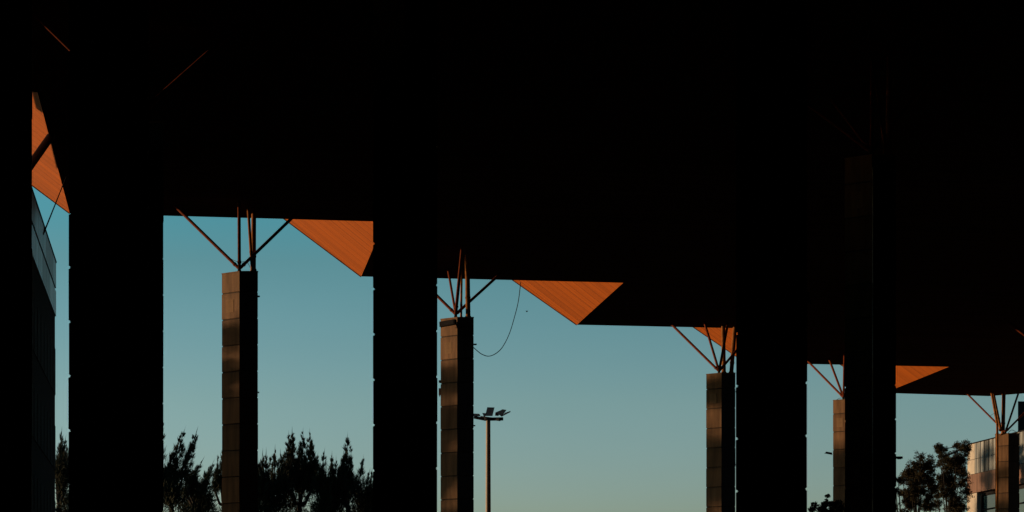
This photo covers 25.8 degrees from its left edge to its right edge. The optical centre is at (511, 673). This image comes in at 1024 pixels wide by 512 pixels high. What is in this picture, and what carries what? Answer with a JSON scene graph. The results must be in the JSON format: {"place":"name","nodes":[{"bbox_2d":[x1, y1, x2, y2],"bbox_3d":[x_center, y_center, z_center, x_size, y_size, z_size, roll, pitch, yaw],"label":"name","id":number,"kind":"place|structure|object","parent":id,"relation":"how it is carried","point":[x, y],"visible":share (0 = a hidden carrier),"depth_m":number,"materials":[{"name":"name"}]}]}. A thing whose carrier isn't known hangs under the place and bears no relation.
{"place":"outdoors","nodes":[
{"label":"outdoors","id":0,"kind":"place"},
{"bbox_2d":[32,187,1023,511],"label":"sky","id":1,"kind":"structure","parent":0,"point":[601,418],"materials":[{"name":"blue"}]},
{"label":"pavement","id":2,"kind":"structure","parent":0,"visible":0},
{"bbox_2d":[0,0,32,511],"bbox_3d":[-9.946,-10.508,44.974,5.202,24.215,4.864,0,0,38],"label":"clad column","id":3,"kind":"structure","parent":2,"relation":"on","point":[16,251],"depth_m":42.00,"materials":[{"name":"metal"}]},
{"bbox_2d":[32,134,54,169],"bbox_3d":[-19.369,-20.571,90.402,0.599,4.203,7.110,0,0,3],"label":"roof prop","id":4,"kind":"object","parent":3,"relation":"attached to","point":[41,149],"visible":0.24,"depth_m":91.93,"materials":[{"name":"brown metal"}]},
{"bbox_2d":[31,188,56,511],"bbox_3d":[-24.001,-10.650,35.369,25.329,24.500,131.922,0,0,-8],"label":"dark panelled building","id":5,"kind":"structure","parent":2,"relation":"on","point":[43,446],"depth_m":93.49,"materials":[{"name":"grey glass"}]},
{"bbox_2d":[31,472,33,511],"bbox_3d":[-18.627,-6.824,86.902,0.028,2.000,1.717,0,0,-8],"label":"window","id":6,"kind":"structure","parent":5,"relation":"in","point":[32,472],"depth_m":87.05,"materials":[{"name":"black glass"}]},
{"bbox_2d":[32,297,33,350],"bbox_3d":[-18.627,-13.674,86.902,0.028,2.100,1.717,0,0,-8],"label":"window","id":7,"kind":"structure","parent":5,"relation":"in","point":[33,297],"depth_m":87.61,"materials":[{"name":"black glass"}]},
{"bbox_2d":[32,384,33,437],"bbox_3d":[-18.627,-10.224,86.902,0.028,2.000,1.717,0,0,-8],"label":"window","id":8,"kind":"structure","parent":5,"relation":"in","point":[32,384],"depth_m":87.27,"materials":[{"name":"black glass"}]},
{"bbox_2d":[34,299,36,357],"bbox_3d":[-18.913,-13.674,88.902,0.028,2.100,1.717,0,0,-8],"label":"window","id":9,"kind":"structure","parent":5,"relation":"in","point":[35,305],"depth_m":88.70,"materials":[{"name":"black glass"}]},
{"bbox_2d":[34,388,36,442],"bbox_3d":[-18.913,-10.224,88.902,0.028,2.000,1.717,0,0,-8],"label":"window","id":10,"kind":"structure","parent":5,"relation":"in","point":[35,393],"depth_m":88.70,"materials":[{"name":"black glass"}]},
{"bbox_2d":[34,474,36,511],"bbox_3d":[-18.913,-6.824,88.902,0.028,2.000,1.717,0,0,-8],"label":"window","id":11,"kind":"structure","parent":5,"relation":"in","point":[35,478],"depth_m":88.70,"materials":[{"name":"black glass"}]},
{"bbox_2d":[37,307,40,364],"bbox_3d":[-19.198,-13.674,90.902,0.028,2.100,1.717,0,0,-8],"label":"window","id":12,"kind":"structure","parent":5,"relation":"in","point":[38,312],"depth_m":90.70,"materials":[{"name":"black glass"}]},
{"bbox_2d":[37,394,40,447],"bbox_3d":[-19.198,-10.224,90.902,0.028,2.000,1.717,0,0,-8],"label":"window","id":13,"kind":"structure","parent":5,"relation":"in","point":[38,398],"depth_m":90.59,"materials":[{"name":"black glass"}]},
{"bbox_2d":[37,479,40,511],"bbox_3d":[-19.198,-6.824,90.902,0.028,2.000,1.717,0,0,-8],"label":"window","id":14,"kind":"structure","parent":5,"relation":"in","point":[38,482],"depth_m":90.45,"materials":[{"name":"black glass"}]},
{"bbox_2d":[40,316,43,371],"bbox_3d":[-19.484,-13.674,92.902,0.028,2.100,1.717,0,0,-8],"label":"window","id":15,"kind":"structure","parent":5,"relation":"in","point":[42,321],"depth_m":92.87,"materials":[{"name":"black glass"}]},
{"bbox_2d":[40,401,43,452],"bbox_3d":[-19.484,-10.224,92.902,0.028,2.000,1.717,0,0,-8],"label":"window","id":16,"kind":"structure","parent":5,"relation":"in","point":[42,405],"depth_m":92.87,"materials":[{"name":"black glass"}]},
{"bbox_2d":[41,483,43,511],"bbox_3d":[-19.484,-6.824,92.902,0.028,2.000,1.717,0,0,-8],"label":"window","id":17,"kind":"structure","parent":5,"relation":"in","point":[42,487],"depth_m":92.87,"materials":[{"name":"black glass"}]},
{"bbox_2d":[44,323,46,377],"bbox_3d":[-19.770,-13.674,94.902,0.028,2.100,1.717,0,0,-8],"label":"window","id":18,"kind":"structure","parent":5,"relation":"in","point":[45,329],"depth_m":94.77,"materials":[{"name":"black glass"}]},
{"bbox_2d":[44,406,46,456],"bbox_3d":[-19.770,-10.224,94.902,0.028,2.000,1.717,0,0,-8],"label":"window","id":19,"kind":"structure","parent":5,"relation":"in","point":[45,411],"depth_m":94.77,"materials":[{"name":"black glass"}]},
{"bbox_2d":[44,487,46,511],"bbox_3d":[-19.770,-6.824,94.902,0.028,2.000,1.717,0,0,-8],"label":"window","id":20,"kind":"structure","parent":5,"relation":"in","point":[45,491],"depth_m":94.77,"materials":[{"name":"black glass"}]},
{"bbox_2d":[47,330,49,383],"bbox_3d":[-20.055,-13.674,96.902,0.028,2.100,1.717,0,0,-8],"label":"window","id":21,"kind":"structure","parent":5,"relation":"in","point":[48,336],"depth_m":96.74,"materials":[{"name":"black glass"}]},
{"bbox_2d":[47,412,49,461],"bbox_3d":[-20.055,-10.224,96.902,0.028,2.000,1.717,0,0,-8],"label":"window","id":22,"kind":"structure","parent":5,"relation":"in","point":[48,416],"depth_m":96.74,"materials":[{"name":"black glass"}]},
{"bbox_2d":[47,491,49,511],"bbox_3d":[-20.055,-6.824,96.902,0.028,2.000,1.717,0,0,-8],"label":"window","id":23,"kind":"structure","parent":5,"relation":"in","point":[48,494],"depth_m":96.74,"materials":[{"name":"black glass"}]},
{"bbox_2d":[50,337,52,389],"bbox_3d":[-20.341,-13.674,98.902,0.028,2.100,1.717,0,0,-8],"label":"window","id":24,"kind":"structure","parent":5,"relation":"in","point":[51,343],"depth_m":98.81,"materials":[{"name":"black glass"}]},
{"bbox_2d":[50,417,52,465],"bbox_3d":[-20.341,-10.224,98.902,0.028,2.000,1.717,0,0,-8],"label":"window","id":25,"kind":"structure","parent":5,"relation":"in","point":[51,422],"depth_m":98.81,"materials":[{"name":"black glass"}]},
{"bbox_2d":[50,495,52,511],"bbox_3d":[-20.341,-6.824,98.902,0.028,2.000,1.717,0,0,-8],"label":"window","id":26,"kind":"structure","parent":5,"relation":"in","point":[51,498],"depth_m":98.81,"materials":[{"name":"black glass"}]},
{"bbox_2d":[53,344,55,394],"bbox_3d":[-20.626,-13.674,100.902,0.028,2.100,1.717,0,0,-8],"label":"window","id":27,"kind":"structure","parent":5,"relation":"in","point":[54,350],"depth_m":100.96,"materials":[{"name":"black glass"}]},
{"bbox_2d":[53,422,55,469],"bbox_3d":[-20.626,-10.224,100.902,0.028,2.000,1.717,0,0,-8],"label":"window","id":28,"kind":"structure","parent":5,"relation":"in","point":[54,427],"depth_m":100.96,"materials":[{"name":"black glass"}]},
{"bbox_2d":[53,498,55,511],"bbox_3d":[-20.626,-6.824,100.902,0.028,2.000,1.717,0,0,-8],"label":"window","id":29,"kind":"structure","parent":5,"relation":"in","point":[54,502],"depth_m":100.96,"materials":[{"name":"black glass"}]},
{"bbox_2d":[43,176,66,234],"bbox_3d":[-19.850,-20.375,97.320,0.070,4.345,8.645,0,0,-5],"label":"brace rod","id":30,"kind":"object","parent":5,"relation":"attached to","point":[53,207],"visible":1,"depth_m":96.47,"materials":[{"name":"metal"}]},
{"bbox_2d":[55,431,70,511],"bbox_3d":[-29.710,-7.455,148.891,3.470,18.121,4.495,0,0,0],"label":"casuarina tree","id":31,"kind":"object","parent":2,"relation":"on","point":[62,479],"visible":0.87,"depth_m":148.54,"materials":[{"name":"green plant"}]},
{"bbox_2d":[68,0,148,511],"bbox_3d":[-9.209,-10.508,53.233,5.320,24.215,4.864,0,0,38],"label":"clad column","id":32,"kind":"structure","parent":2,"relation":"on","point":[108,100],"depth_m":50.30,"materials":[{"name":"metal"}]},
{"bbox_2d":[163,423,199,511],"bbox_3d":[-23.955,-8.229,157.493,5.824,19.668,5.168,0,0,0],"label":"casuarina tree","id":33,"kind":"object","parent":2,"relation":"on","point":[173,475],"visible":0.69,"depth_m":157.18,"materials":[{"name":"green plant"}]},
{"bbox_2d":[177,456,221,511],"bbox_3d":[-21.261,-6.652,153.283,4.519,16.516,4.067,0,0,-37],"label":"casuarina tree","id":34,"kind":"object","parent":2,"relation":"on","point":[199,494],"visible":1,"depth_m":152.76,"materials":[{"name":"green plant"}]},
{"bbox_2d":[210,450,222,509],"bbox_3d":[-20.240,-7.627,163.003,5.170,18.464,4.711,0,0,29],"label":"casuarina tree","id":35,"kind":"object","parent":2,"relation":"on","point":[217,477],"visible":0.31,"depth_m":162.12,"materials":[{"name":"green plant"}]},
{"bbox_2d":[174,201,301,511],"bbox_3d":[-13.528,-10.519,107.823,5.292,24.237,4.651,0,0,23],"label":"clad column","id":36,"kind":"structure","parent":2,"relation":"on","point":[240,296],"depth_m":105.07,"materials":[{"name":"metal"}]},
{"bbox_2d":[257,450,297,511],"bbox_3d":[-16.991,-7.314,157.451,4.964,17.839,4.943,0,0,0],"label":"casuarina tree","id":37,"kind":"object","parent":2,"relation":"on","point":[274,494],"visible":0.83,"depth_m":157.05,"materials":[{"name":"green plant"}]},
{"bbox_2d":[276,432,319,511],"bbox_3d":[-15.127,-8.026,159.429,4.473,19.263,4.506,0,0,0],"label":"casuarina tree","id":38,"kind":"object","parent":2,"relation":"on","point":[301,468],"visible":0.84,"depth_m":158.88,"materials":[{"name":"green plant"}]},
{"bbox_2d":[306,450,351,511],"bbox_3d":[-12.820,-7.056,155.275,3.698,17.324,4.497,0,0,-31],"label":"casuarina tree","id":39,"kind":"object","parent":2,"relation":"on","point":[328,491],"visible":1,"depth_m":154.59,"materials":[{"name":"green plant"}]},
{"bbox_2d":[336,434,358,511],"bbox_3d":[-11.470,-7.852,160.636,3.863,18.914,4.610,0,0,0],"label":"casuarina tree","id":40,"kind":"object","parent":2,"relation":"on","point":[346,464],"visible":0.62,"depth_m":159.75,"materials":[{"name":"green plant"}]},
{"bbox_2d":[346,456,372,511],"bbox_3d":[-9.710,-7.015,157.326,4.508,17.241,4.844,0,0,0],"label":"casuarina tree","id":41,"kind":"object","parent":2,"relation":"on","point":[362,499],"visible":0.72,"depth_m":157.26,"materials":[{"name":"green plant"}]},
{"bbox_2d":[373,0,437,511],"bbox_3d":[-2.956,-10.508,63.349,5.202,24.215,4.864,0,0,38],"label":"clad column","id":42,"kind":"structure","parent":2,"relation":"on","point":[405,149],"depth_m":60.40,"materials":[{"name":"metal"}]},
{"bbox_2d":[437,246,500,511],"bbox_3d":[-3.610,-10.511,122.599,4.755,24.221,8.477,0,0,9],"label":"clad column","id":43,"kind":"structure","parent":2,"relation":"on","point":[456,389],"depth_m":118.58,"materials":[{"name":"metal"}]},
{"bbox_2d":[439,319,457,326],"bbox_3d":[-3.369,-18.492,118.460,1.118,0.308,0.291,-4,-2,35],"label":"floodlight","id":44,"kind":"object","parent":43,"relation":"attached to","point":[446,323],"visible":1,"depth_m":118.31,"materials":[{"name":"metal"}]},
{"bbox_2d":[474,282,520,356],"bbox_3d":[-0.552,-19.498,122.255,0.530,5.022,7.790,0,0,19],"label":"hanging cable","id":45,"kind":"object","parent":43,"relation":"hanging from","point":[510,329],"visible":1,"depth_m":122.93,"materials":[{"name":"black rubber"}]},
{"bbox_2d":[32,0,1023,395],"bbox_3d":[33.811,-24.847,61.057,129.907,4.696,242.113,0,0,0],"label":"canopy roof","id":46,"kind":"structure","parent":43,"relation":"on","point":[586,162],"depth_m":95.62,"materials":[{"name":"orange paint"}]},
{"bbox_2d":[474,407,509,511],"bbox_3d":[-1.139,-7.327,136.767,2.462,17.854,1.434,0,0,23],"label":"floodlight mast","id":47,"kind":"object","parent":2,"relation":"on","point":[489,411],"visible":0.94,"depth_m":136.38,"materials":[{"name":"metal"}]},
{"bbox_2d":[670,321,736,511],"bbox_3d":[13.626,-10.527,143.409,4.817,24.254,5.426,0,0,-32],"label":"clad column","id":48,"kind":"structure","parent":2,"relation":"on","point":[720,442],"depth_m":140.65,"materials":[{"name":"metal"}]},
{"bbox_2d":[736,0,806,511],"bbox_3d":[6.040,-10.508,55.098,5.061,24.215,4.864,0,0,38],"label":"clad column","id":49,"kind":"structure","parent":2,"relation":"on","point":[771,255],"depth_m":52.17,"materials":[{"name":"metal"}]},
{"bbox_2d":[808,494,844,511],"bbox_3d":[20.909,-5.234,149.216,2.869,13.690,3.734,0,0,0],"label":"bushy tree","id":50,"kind":"object","parent":2,"relation":"on","point":[836,506],"visible":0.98,"depth_m":148.34,"materials":[{"name":"green plant"}]},
{"bbox_2d":[807,353,845,511],"bbox_3d":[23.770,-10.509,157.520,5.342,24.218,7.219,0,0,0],"label":"clad column","id":51,"kind":"structure","parent":2,"relation":"on","point":[839,454],"depth_m":154.36,"materials":[{"name":"metal"}]},
{"bbox_2d":[807,55,929,511],"bbox_3d":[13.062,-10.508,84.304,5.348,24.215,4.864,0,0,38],"label":"clad column","id":52,"kind":"structure","parent":2,"relation":"on","point":[871,457],"depth_m":81.48,"materials":[{"name":"metal"}]},
{"bbox_2d":[896,477,914,511],"bbox_3d":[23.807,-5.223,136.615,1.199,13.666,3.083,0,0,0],"label":"bushy tree","id":53,"kind":"object","parent":2,"relation":"on","point":[908,506],"visible":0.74,"depth_m":135.97,"materials":[{"name":"green plant"}]},
{"bbox_2d":[966,391,1023,511],"bbox_3d":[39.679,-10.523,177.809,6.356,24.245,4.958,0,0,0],"label":"clad column","id":54,"kind":"structure","parent":2,"relation":"on","point":[1007,472],"depth_m":175.97,"materials":[{"name":"metal"}]},
{"bbox_2d":[1008,322,1023,335],"bbox_3d":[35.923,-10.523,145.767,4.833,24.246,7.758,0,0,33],"label":"clad column","id":55,"kind":"structure","parent":2,"relation":"on","point":[1016,328],"depth_m":143.80,"materials":[{"name":"metal"}]},
{"label":"ground","id":56,"kind":"structure","parent":0,"visible":0},
{"bbox_2d":[896,451,938,511],"bbox_3d":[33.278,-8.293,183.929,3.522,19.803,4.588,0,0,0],"label":"bushy tree","id":57,"kind":"object","parent":56,"relation":"on","point":[916,479],"visible":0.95,"depth_m":182.99,"materials":[{"name":"green plant"}]},
{"bbox_2d":[931,439,974,511],"bbox_3d":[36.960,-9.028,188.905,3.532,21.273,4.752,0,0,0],"label":"bushy tree","id":58,"kind":"object","parent":56,"relation":"on","point":[950,467],"visible":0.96,"depth_m":188.24,"materials":[{"name":"green plant"}]},
{"bbox_2d":[967,401,1023,511],"bbox_3d":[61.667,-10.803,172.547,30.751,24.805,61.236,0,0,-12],"label":"panelled building","id":59,"kind":"structure","parent":56,"relation":"on","point":[981,465],"depth_m":195.74,"materials":[{"name":"metal"}]},
{"bbox_2d":[981,494,994,511],"bbox_3d":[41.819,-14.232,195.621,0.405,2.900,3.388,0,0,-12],"label":"window","id":60,"kind":"structure","parent":59,"relation":"in","point":[987,502],"depth_m":196.13,"materials":[{"name":"glass"}]},
{"bbox_2d":[1019,489,1023,511],"bbox_3d":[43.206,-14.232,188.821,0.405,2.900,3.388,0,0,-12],"label":"window","id":61,"kind":"structure","parent":59,"relation":"in","point":[1021,491],"depth_m":189.40,"materials":[{"name":"glass"}]}
]}

